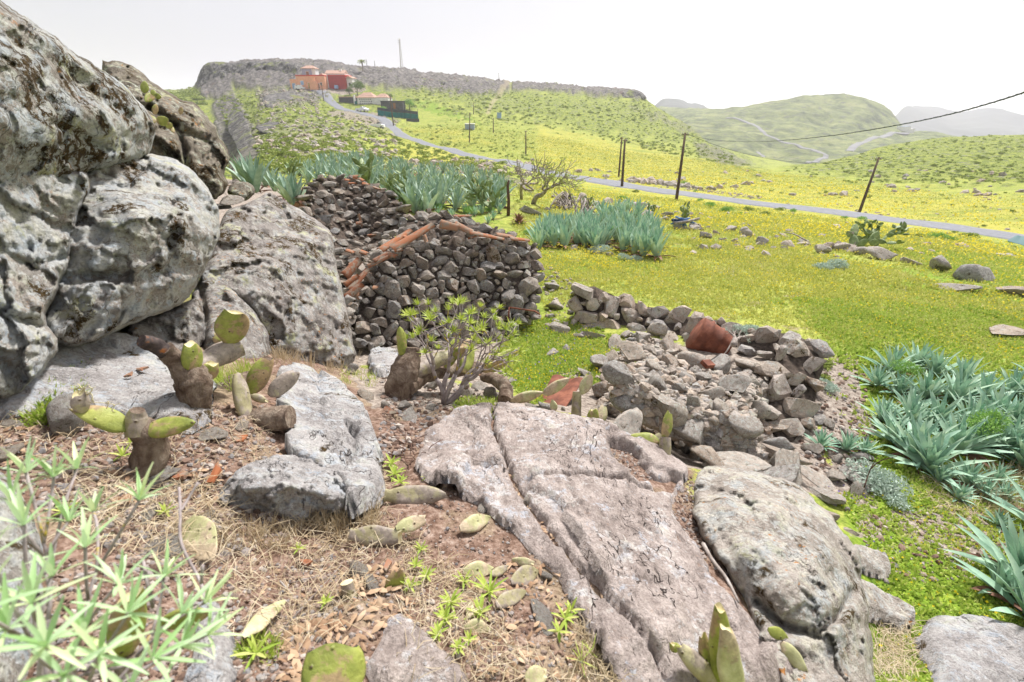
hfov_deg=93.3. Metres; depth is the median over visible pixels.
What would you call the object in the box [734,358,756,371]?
rubble stone
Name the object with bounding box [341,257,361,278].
roof tile
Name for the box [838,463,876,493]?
stone block
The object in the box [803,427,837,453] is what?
agave
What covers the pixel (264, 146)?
shrub
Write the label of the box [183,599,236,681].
rock slab
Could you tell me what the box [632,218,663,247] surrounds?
agave
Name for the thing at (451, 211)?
agave
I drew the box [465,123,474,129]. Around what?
blue water tank
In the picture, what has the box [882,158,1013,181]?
overhead wire
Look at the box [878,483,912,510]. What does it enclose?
silver plant
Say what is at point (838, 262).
silver plant
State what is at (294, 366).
flat stone
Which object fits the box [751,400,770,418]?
rubble stone
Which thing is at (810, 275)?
meadow grass
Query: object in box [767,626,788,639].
fallen pad
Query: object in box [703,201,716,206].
shrub
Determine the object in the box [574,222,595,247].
agave
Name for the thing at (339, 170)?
agave
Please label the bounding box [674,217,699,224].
fallen branch
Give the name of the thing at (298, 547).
weed
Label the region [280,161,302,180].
agave
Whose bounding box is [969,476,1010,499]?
agave
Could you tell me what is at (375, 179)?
agave
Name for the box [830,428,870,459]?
agave
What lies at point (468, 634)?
weed
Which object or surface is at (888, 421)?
agave
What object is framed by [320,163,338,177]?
agave
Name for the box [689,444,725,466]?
stone block
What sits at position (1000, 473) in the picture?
agave
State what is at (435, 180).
agave
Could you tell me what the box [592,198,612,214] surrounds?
agave
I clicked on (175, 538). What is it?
stone
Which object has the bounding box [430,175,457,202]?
agave
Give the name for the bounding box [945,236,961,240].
shrub
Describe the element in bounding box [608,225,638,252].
agave
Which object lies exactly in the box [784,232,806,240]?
dry twig
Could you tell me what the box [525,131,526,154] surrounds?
utility pole
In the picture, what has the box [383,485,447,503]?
fallen pad
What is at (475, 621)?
fallen pad
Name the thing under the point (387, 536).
fallen pad
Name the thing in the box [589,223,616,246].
agave
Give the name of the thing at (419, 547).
weed
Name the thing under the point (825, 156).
road
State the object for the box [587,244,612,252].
silver plant
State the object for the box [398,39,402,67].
lattice mast
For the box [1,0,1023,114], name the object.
sky
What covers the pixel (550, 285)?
field stone
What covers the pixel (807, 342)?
stone block
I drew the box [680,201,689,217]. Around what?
prickly pear
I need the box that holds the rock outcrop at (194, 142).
[102,60,229,198]
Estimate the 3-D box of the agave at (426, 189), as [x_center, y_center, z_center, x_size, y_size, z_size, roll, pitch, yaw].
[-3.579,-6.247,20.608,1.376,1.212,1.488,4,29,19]
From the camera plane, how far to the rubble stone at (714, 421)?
3.88 m
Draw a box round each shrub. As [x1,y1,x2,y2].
[0,436,249,681]
[259,144,270,149]
[270,164,283,170]
[273,150,284,155]
[284,150,296,156]
[398,294,529,404]
[433,203,447,208]
[463,205,472,213]
[507,154,557,199]
[512,148,591,203]
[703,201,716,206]
[719,206,734,212]
[744,206,754,210]
[887,358,927,377]
[925,232,948,239]
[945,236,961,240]
[959,232,981,237]
[966,407,1013,440]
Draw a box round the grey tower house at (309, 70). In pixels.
[300,66,318,74]
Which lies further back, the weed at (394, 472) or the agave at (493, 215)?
the agave at (493, 215)
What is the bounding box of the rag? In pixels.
[670,216,694,225]
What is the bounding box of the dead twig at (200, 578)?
[141,482,204,608]
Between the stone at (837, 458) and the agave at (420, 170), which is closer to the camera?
the stone at (837, 458)
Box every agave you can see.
[225,154,259,187]
[226,149,274,192]
[253,161,277,189]
[255,166,286,192]
[266,172,305,204]
[270,172,299,199]
[278,171,310,205]
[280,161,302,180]
[298,164,316,182]
[300,158,316,176]
[308,164,325,178]
[309,157,328,171]
[313,151,329,161]
[313,162,327,177]
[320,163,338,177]
[322,150,336,159]
[322,158,344,173]
[328,161,338,176]
[329,164,347,176]
[337,155,349,170]
[340,168,352,177]
[341,158,354,167]
[342,164,351,177]
[346,150,355,161]
[356,157,380,171]
[362,148,376,156]
[362,165,387,185]
[364,153,383,166]
[370,175,378,183]
[374,164,388,176]
[375,153,386,165]
[376,158,388,169]
[389,162,408,177]
[391,157,401,170]
[393,175,432,212]
[396,155,410,164]
[399,167,415,179]
[399,170,427,189]
[404,159,417,175]
[412,166,427,179]
[412,182,431,198]
[414,181,445,204]
[414,186,441,213]
[414,198,423,213]
[415,175,458,208]
[418,176,443,190]
[422,165,440,179]
[425,168,447,180]
[428,160,439,169]
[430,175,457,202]
[434,206,441,212]
[436,171,458,193]
[438,160,447,172]
[442,169,459,179]
[442,186,470,210]
[444,164,459,174]
[444,183,466,205]
[448,207,455,214]
[449,181,466,195]
[450,168,465,179]
[456,178,474,191]
[456,203,469,212]
[459,165,477,177]
[460,174,499,204]
[461,188,478,206]
[462,163,475,173]
[471,205,479,215]
[473,167,487,176]
[475,173,484,185]
[476,182,510,208]
[476,205,484,214]
[484,215,493,223]
[486,166,496,177]
[487,171,507,180]
[489,210,496,219]
[491,202,504,212]
[494,178,515,201]
[496,173,518,195]
[511,213,528,223]
[525,223,554,247]
[528,214,543,228]
[531,215,555,239]
[531,219,558,243]
[537,212,554,223]
[540,221,569,247]
[547,212,569,226]
[552,221,576,248]
[555,218,572,238]
[556,212,573,222]
[560,210,578,234]
[568,219,585,244]
[570,214,590,235]
[572,208,584,219]
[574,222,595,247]
[576,209,598,220]
[579,219,602,245]
[583,213,599,225]
[584,207,597,216]
[584,225,608,245]
[588,216,611,236]
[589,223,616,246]
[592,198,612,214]
[593,206,610,222]
[596,202,615,214]
[599,219,617,240]
[601,212,624,226]
[605,218,627,241]
[606,202,619,217]
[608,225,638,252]
[610,197,626,209]
[614,207,626,221]
[617,204,630,212]
[617,209,637,222]
[617,223,637,246]
[617,226,644,253]
[618,212,637,226]
[622,197,633,210]
[626,215,650,230]
[629,227,655,256]
[631,201,647,217]
[632,197,648,209]
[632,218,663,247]
[634,212,649,224]
[636,208,657,219]
[644,227,675,259]
[647,213,667,234]
[647,217,667,231]
[647,224,668,249]
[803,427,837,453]
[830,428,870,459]
[847,363,899,386]
[855,395,912,424]
[855,405,932,451]
[856,436,882,458]
[858,344,923,376]
[870,393,948,425]
[871,410,984,473]
[872,369,929,401]
[874,421,995,489]
[887,366,964,404]
[891,339,949,370]
[891,385,936,413]
[900,388,977,439]
[912,348,967,375]
[921,462,962,486]
[922,411,1014,466]
[926,367,1002,404]
[935,355,996,379]
[939,479,979,507]
[940,388,1023,430]
[940,408,1023,460]
[940,455,1003,496]
[943,511,1023,574]
[950,538,1023,618]
[955,547,1023,604]
[957,380,1022,418]
[962,369,1021,397]
[968,390,1023,424]
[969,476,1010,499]
[974,406,1023,451]
[976,507,1019,533]
[978,459,1021,485]
[980,428,1023,469]
[980,474,1023,532]
[985,365,1023,393]
[988,397,1023,428]
[991,480,1023,503]
[1001,376,1023,399]
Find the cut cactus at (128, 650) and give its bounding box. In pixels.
[106,585,207,680]
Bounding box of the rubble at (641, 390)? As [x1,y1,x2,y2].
[344,231,772,460]
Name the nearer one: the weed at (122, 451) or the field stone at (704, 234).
the weed at (122, 451)
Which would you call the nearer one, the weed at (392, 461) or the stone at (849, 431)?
the weed at (392, 461)
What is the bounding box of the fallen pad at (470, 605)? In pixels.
[466,601,474,618]
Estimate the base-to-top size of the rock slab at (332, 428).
0.929 m
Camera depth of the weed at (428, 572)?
1.82 m
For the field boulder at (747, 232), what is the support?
on the ground at (396, 82)
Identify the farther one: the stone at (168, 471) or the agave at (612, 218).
the agave at (612, 218)
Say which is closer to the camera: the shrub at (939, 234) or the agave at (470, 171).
the shrub at (939, 234)
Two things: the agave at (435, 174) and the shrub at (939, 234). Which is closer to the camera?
the shrub at (939, 234)
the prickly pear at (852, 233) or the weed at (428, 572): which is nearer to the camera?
the weed at (428, 572)
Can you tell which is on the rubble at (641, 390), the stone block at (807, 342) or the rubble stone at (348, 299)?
the rubble stone at (348, 299)
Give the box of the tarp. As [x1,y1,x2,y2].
[1007,235,1023,244]
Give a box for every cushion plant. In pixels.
[820,373,834,381]
[824,358,835,370]
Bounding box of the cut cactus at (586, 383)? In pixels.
[571,374,592,415]
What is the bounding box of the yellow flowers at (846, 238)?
[510,136,1023,681]
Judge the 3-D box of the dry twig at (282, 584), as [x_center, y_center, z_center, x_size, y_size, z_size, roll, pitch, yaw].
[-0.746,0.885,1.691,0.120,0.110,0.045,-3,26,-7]
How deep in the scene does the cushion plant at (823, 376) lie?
6.10 m
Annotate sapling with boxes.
[724,327,750,346]
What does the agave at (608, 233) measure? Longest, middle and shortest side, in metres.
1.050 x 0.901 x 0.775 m
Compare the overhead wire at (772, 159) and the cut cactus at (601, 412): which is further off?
the overhead wire at (772, 159)
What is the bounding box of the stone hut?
[380,101,405,109]
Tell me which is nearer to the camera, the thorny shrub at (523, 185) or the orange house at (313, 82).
the thorny shrub at (523, 185)
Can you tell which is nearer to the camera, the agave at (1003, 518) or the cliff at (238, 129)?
the agave at (1003, 518)
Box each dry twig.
[279,580,293,595]
[284,565,340,627]
[701,542,739,602]
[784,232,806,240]
[863,456,896,487]
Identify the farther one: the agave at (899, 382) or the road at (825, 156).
the road at (825, 156)
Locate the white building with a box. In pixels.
[897,126,914,132]
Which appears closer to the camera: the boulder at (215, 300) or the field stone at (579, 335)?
the boulder at (215, 300)
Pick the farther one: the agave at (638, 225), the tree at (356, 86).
the tree at (356, 86)
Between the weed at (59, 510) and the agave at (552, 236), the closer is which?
the weed at (59, 510)
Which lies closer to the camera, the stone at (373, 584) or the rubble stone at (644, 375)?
the stone at (373, 584)
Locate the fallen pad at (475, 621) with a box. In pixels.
[464,618,491,635]
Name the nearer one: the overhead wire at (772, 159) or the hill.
the overhead wire at (772, 159)
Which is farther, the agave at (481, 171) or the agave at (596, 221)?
the agave at (481, 171)
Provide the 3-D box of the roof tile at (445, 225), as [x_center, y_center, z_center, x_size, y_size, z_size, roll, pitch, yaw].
[-0.933,-1.715,7.189,0.285,0.144,0.043,13,-1,0]
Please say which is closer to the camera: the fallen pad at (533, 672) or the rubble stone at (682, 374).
the fallen pad at (533, 672)
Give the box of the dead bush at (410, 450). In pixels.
[387,426,442,476]
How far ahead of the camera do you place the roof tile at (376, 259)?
6.82 m
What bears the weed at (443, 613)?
on the ground at (396, 82)
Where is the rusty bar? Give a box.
[507,307,539,320]
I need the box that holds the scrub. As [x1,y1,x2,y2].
[166,57,1023,211]
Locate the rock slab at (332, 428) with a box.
[276,370,385,525]
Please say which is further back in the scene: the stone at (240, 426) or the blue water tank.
the blue water tank
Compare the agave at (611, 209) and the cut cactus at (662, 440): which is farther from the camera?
the agave at (611, 209)
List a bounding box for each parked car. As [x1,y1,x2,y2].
[294,85,305,89]
[355,107,369,111]
[370,122,384,127]
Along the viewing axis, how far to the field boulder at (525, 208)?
19.93 m
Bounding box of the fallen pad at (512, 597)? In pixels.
[495,589,526,608]
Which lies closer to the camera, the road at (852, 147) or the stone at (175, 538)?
the stone at (175, 538)
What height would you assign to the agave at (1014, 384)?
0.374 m
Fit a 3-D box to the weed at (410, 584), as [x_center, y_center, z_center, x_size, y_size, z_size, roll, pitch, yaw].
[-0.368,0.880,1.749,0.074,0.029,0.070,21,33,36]
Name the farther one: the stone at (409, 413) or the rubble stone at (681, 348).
the rubble stone at (681, 348)
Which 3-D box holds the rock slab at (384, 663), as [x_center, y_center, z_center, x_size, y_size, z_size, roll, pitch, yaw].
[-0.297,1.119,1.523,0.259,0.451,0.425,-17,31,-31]
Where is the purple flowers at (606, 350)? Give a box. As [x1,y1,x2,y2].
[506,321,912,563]
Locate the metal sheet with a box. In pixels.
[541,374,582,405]
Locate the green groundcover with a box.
[497,244,1023,681]
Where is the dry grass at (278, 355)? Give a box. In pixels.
[216,341,1023,681]
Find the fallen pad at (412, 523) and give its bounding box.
[395,515,425,532]
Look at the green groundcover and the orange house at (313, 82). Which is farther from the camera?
the orange house at (313, 82)
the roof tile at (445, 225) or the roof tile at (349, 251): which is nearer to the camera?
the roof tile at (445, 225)
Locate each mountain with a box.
[655,98,706,108]
[896,106,1023,136]
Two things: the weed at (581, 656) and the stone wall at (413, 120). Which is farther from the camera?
the stone wall at (413, 120)
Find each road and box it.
[311,89,1023,239]
[725,117,828,163]
[845,132,909,151]
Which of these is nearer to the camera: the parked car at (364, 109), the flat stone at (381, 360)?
the flat stone at (381, 360)
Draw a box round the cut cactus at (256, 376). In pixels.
[217,356,299,430]
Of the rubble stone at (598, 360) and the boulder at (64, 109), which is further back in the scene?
the rubble stone at (598, 360)
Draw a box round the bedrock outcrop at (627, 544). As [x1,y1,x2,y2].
[415,401,793,681]
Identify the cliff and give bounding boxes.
[196,61,297,86]
[227,110,254,153]
[255,122,278,133]
[262,91,312,107]
[294,62,482,85]
[530,87,645,99]
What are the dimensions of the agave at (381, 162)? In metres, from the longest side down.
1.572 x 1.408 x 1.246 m
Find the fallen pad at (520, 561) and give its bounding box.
[512,557,534,566]
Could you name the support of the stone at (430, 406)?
on the ground at (396, 82)
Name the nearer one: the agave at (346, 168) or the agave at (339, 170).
the agave at (339, 170)
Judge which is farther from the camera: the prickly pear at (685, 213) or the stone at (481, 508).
the prickly pear at (685, 213)
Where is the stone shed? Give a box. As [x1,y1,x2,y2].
[339,97,357,102]
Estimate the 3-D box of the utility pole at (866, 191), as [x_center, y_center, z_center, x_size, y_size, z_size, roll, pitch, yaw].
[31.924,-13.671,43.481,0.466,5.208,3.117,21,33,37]
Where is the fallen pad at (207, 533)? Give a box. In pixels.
[182,514,217,560]
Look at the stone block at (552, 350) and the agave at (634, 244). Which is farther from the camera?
the agave at (634, 244)
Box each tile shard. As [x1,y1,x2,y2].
[117,493,131,505]
[123,371,132,377]
[136,366,148,370]
[169,471,188,479]
[207,463,221,483]
[232,434,247,442]
[300,559,312,567]
[383,558,391,572]
[384,406,398,414]
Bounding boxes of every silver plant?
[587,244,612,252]
[618,253,642,260]
[732,324,758,332]
[812,258,849,269]
[819,377,841,393]
[843,457,915,502]
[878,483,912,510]
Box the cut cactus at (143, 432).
[68,383,195,476]
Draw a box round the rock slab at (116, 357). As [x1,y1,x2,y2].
[0,332,216,434]
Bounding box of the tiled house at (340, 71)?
[325,69,348,74]
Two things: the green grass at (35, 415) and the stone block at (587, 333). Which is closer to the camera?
the green grass at (35, 415)
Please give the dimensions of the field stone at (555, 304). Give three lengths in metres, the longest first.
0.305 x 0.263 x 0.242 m
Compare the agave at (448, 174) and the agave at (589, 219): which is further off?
the agave at (448, 174)
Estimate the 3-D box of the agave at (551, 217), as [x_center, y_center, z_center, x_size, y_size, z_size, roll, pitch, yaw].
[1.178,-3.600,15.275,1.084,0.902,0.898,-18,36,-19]
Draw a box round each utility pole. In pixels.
[390,94,393,125]
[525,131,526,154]
[618,137,623,176]
[621,139,627,185]
[675,132,688,200]
[858,157,881,211]
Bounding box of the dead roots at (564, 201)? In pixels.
[550,191,579,210]
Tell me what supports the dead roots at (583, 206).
on the ground at (396, 82)
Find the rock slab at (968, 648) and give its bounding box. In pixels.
[914,614,1023,681]
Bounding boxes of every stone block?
[547,348,558,356]
[578,368,590,375]
[580,331,604,337]
[613,407,642,433]
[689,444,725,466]
[702,451,771,471]
[759,442,813,464]
[760,464,799,481]
[769,448,801,485]
[801,465,835,489]
[803,339,815,345]
[809,486,845,503]
[814,414,825,424]
[827,510,839,520]
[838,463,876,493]
[843,527,859,535]
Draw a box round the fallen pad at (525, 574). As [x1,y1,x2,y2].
[510,565,538,586]
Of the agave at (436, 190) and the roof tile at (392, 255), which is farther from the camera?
the agave at (436, 190)
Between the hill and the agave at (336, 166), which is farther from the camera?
the hill
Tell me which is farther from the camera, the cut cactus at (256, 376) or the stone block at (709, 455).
the stone block at (709, 455)
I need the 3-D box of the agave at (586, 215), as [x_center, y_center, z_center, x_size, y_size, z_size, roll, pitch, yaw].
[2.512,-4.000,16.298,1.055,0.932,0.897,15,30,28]
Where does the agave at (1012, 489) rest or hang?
on the ground at (396, 82)
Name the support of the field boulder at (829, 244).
on the ground at (396, 82)
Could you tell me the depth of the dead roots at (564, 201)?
22.54 m
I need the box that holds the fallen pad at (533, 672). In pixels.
[524,665,546,681]
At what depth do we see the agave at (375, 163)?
37.72 m
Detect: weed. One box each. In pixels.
[47,499,78,516]
[110,442,130,460]
[154,501,177,515]
[230,631,280,671]
[290,541,305,553]
[317,593,333,609]
[383,453,400,467]
[386,464,405,481]
[391,474,407,485]
[400,576,421,593]
[407,555,423,569]
[414,540,427,553]
[417,565,435,582]
[427,621,448,641]
[432,601,458,626]
[437,587,466,611]
[450,637,466,655]
[453,569,471,588]
[461,629,476,645]
[464,594,492,621]
[470,570,508,601]
[548,618,571,642]
[551,603,578,630]
[563,597,584,620]
[570,640,596,675]
[582,635,599,655]
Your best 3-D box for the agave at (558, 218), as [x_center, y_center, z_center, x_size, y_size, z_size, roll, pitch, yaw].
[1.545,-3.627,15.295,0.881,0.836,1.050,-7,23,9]
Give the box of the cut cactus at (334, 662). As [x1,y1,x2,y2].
[301,570,405,681]
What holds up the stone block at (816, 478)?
on the ground at (396, 82)
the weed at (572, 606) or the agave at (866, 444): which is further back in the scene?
the agave at (866, 444)
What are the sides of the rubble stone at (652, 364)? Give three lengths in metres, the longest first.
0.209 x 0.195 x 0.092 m
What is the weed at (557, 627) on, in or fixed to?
on the ground at (396, 82)
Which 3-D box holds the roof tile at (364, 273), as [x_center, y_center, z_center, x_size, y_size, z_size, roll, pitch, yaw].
[-2.058,-0.831,6.493,0.106,0.032,0.415,24,60,13]
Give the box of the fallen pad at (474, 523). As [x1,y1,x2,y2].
[459,514,490,532]
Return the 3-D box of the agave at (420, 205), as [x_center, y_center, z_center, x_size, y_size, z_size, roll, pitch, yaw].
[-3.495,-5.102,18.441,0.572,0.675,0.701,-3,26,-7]
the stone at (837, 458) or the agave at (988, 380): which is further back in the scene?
the agave at (988, 380)
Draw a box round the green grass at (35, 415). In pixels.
[11,355,928,665]
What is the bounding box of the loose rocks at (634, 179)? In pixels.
[252,89,1023,255]
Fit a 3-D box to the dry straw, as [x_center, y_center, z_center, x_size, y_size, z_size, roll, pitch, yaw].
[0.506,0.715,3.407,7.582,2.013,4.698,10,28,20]
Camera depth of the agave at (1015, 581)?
3.10 m
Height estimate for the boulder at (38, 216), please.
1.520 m
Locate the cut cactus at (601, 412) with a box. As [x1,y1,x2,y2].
[550,399,607,420]
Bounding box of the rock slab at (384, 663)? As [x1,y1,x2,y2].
[366,613,468,681]
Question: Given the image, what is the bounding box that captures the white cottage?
[353,92,392,104]
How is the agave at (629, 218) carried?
on the ground at (396, 82)
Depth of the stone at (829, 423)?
5.13 m
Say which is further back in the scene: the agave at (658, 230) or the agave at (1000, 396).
the agave at (658, 230)
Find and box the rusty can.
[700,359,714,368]
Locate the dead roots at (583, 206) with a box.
[573,197,598,216]
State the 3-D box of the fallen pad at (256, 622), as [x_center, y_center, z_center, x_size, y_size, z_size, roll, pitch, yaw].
[-0.755,0.844,1.474,0.048,0.104,0.186,0,26,0]
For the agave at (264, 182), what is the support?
on the ground at (396, 82)
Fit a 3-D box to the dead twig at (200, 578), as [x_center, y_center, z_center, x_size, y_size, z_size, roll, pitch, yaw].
[-0.739,0.459,1.069,0.109,0.102,0.363,-15,30,-28]
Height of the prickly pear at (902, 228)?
0.996 m
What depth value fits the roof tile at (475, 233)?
7.34 m
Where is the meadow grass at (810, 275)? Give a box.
[362,124,1023,365]
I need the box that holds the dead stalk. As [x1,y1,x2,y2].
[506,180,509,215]
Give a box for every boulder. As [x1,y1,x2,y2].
[0,0,155,183]
[0,170,90,398]
[0,472,43,681]
[45,154,219,346]
[127,297,204,350]
[191,279,270,357]
[200,192,355,367]
[218,454,345,521]
[227,182,254,200]
[519,205,541,214]
[692,465,875,681]
[742,229,752,235]
[798,241,810,245]
[823,242,834,247]
[833,242,850,250]
[853,247,868,254]
[865,246,897,260]
[900,257,922,264]
[929,255,951,269]
[933,283,982,291]
[952,264,994,281]
[989,324,1023,334]
[995,286,1023,296]
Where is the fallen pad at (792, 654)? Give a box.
[780,641,807,671]
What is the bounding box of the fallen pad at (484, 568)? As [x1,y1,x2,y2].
[462,561,493,578]
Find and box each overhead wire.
[686,133,873,162]
[695,92,1023,141]
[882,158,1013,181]
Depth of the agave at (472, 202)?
20.79 m
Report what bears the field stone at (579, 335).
on the ground at (396, 82)
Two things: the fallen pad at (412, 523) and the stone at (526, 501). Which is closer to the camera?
the fallen pad at (412, 523)
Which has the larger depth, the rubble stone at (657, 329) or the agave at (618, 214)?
the agave at (618, 214)
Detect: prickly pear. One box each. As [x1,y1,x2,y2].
[140,81,182,132]
[286,158,304,181]
[352,151,378,183]
[379,166,406,204]
[384,327,517,399]
[464,177,506,211]
[480,372,569,402]
[582,195,597,208]
[647,203,655,211]
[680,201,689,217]
[846,224,879,246]
[855,218,912,245]
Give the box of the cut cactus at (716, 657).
[669,602,744,681]
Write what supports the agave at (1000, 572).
on the ground at (396, 82)
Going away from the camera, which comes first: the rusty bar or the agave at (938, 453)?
the agave at (938, 453)
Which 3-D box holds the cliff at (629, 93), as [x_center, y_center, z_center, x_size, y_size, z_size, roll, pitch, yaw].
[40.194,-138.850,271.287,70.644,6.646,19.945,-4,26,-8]
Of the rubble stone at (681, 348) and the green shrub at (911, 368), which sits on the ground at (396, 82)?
the green shrub at (911, 368)
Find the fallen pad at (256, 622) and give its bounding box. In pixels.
[241,600,285,638]
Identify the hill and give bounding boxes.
[657,93,957,163]
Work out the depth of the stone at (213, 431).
2.28 m
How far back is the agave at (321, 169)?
32.84 m
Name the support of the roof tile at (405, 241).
on the ruined stone wall at (440, 266)
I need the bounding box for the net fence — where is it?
[377,107,417,118]
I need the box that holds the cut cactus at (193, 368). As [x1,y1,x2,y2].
[137,309,249,409]
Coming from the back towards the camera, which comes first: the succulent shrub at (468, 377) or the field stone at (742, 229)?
the field stone at (742, 229)
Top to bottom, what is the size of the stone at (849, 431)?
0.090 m
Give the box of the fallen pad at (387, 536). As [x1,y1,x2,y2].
[348,525,401,545]
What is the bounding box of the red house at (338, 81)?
[327,74,356,88]
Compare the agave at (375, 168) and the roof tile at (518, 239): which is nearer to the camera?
the roof tile at (518, 239)
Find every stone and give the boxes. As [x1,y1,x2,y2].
[0,419,23,428]
[0,443,24,462]
[46,392,95,435]
[137,533,181,557]
[140,498,166,524]
[145,465,180,489]
[195,427,227,440]
[199,510,214,517]
[217,204,231,208]
[219,195,244,205]
[235,420,247,430]
[277,362,316,375]
[344,295,355,304]
[346,363,358,374]
[347,307,355,316]
[349,560,368,579]
[356,263,364,273]
[357,388,373,399]
[360,285,367,293]
[363,574,378,589]
[368,346,397,377]
[369,248,381,260]
[381,234,389,238]
[381,401,388,407]
[388,229,397,236]
[397,400,412,409]
[401,406,416,420]
[424,381,437,388]
[425,403,435,410]
[461,389,474,396]
[471,380,488,389]
[477,503,485,512]
[483,387,495,397]
[523,497,528,505]
[524,403,538,407]
[531,599,553,635]
[538,401,550,409]
[539,571,552,580]
[544,282,559,289]
[545,300,562,309]
[549,321,569,333]
[574,333,583,337]
[578,192,586,201]
[590,354,607,368]
[591,380,607,397]
[597,402,612,413]
[602,360,634,384]
[605,197,612,203]
[607,349,618,360]
[608,334,620,348]
[609,394,643,411]
[618,340,646,361]
[620,330,629,337]
[635,331,650,341]
[638,372,647,377]
[642,345,656,355]
[646,358,661,370]
[647,323,667,335]
[647,375,666,388]
[653,393,687,428]
[659,335,674,352]
[660,212,673,217]
[671,383,687,391]
[672,218,687,229]
[672,418,703,444]
[677,351,708,369]
[678,370,692,377]
[679,346,687,352]
[681,446,689,453]
[686,396,700,406]
[689,225,703,230]
[690,451,703,460]
[695,372,711,380]
[698,386,725,398]
[699,231,711,238]
[705,431,720,441]
[708,417,718,425]
[711,353,730,374]
[712,398,730,410]
[717,374,751,392]
[724,225,736,231]
[728,415,762,437]
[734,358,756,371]
[737,402,745,409]
[739,226,749,234]
[750,377,760,386]
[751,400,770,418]
[753,434,763,441]
[756,236,768,243]
[761,380,768,403]
[762,437,795,449]
[766,420,789,431]
[781,240,794,246]
[801,443,823,453]
[814,244,831,252]
[823,418,834,429]
[826,469,845,480]
[832,453,842,463]
[843,244,856,252]
[844,428,857,437]
[849,451,874,459]
[850,480,867,496]
[854,544,890,580]
[861,579,914,630]
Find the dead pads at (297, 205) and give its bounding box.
[293,182,304,206]
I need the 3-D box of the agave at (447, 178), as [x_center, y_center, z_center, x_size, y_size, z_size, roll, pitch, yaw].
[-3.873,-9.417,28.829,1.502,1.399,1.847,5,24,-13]
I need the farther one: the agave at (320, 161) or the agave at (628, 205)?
the agave at (320, 161)
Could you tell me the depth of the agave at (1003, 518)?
3.89 m
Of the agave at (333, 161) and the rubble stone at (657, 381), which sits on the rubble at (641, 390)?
the rubble stone at (657, 381)
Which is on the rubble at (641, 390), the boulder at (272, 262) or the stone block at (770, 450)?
the stone block at (770, 450)
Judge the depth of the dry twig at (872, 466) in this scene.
4.22 m
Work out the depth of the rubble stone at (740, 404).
4.32 m
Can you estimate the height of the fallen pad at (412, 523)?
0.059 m
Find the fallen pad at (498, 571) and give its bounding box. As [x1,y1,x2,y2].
[489,565,507,576]
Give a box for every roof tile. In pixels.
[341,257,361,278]
[343,274,359,286]
[343,282,364,296]
[345,249,355,253]
[346,268,369,289]
[354,292,360,300]
[357,213,362,227]
[359,249,368,254]
[367,252,393,267]
[372,250,389,262]
[377,229,412,251]
[388,252,397,257]
[389,222,434,251]
[422,234,427,243]
[439,219,458,230]
[453,215,471,217]
[455,221,472,233]
[470,231,503,240]
[495,232,513,237]
[508,236,529,241]
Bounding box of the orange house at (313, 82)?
[289,75,327,89]
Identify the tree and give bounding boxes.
[345,86,352,94]
[349,80,365,95]
[357,59,366,70]
[405,98,414,109]
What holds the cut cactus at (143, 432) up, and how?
on the ground at (396, 82)
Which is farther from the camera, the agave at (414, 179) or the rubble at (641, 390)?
the agave at (414, 179)
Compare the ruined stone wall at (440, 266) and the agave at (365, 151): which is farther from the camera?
the agave at (365, 151)
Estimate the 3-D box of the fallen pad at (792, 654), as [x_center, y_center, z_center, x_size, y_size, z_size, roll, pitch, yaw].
[1.077,1.208,1.844,0.117,0.084,0.044,20,32,36]
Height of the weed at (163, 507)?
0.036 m
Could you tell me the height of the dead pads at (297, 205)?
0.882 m
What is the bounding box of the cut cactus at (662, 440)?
[631,410,672,454]
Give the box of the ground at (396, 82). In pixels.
[0,58,1023,681]
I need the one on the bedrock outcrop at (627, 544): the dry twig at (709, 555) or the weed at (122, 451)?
the dry twig at (709, 555)
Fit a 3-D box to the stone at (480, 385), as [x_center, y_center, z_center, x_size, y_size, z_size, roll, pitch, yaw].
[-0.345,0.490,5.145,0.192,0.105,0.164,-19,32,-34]
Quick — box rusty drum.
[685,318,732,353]
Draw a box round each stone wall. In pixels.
[294,174,411,293]
[347,208,544,351]
[406,119,418,121]
[567,282,809,358]
[754,338,834,450]
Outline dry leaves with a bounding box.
[1,402,602,681]
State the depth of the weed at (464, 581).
1.83 m
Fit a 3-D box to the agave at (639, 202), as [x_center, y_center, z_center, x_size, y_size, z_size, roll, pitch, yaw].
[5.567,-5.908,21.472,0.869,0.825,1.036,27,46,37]
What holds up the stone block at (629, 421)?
on the bedrock outcrop at (627, 544)
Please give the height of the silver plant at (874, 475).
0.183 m
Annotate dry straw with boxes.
[0,352,1023,681]
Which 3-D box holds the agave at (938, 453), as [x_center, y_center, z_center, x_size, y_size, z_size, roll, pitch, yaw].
[3.880,1.054,4.470,0.848,0.465,0.739,7,32,38]
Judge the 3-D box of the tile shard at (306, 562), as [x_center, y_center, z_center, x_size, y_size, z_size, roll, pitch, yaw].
[-0.780,0.835,1.819,0.054,0.014,0.033,1,14,-2]
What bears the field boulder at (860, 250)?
on the ground at (396, 82)
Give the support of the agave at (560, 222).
on the ground at (396, 82)
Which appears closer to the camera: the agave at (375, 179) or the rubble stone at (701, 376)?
the rubble stone at (701, 376)
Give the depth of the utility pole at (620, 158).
73.87 m

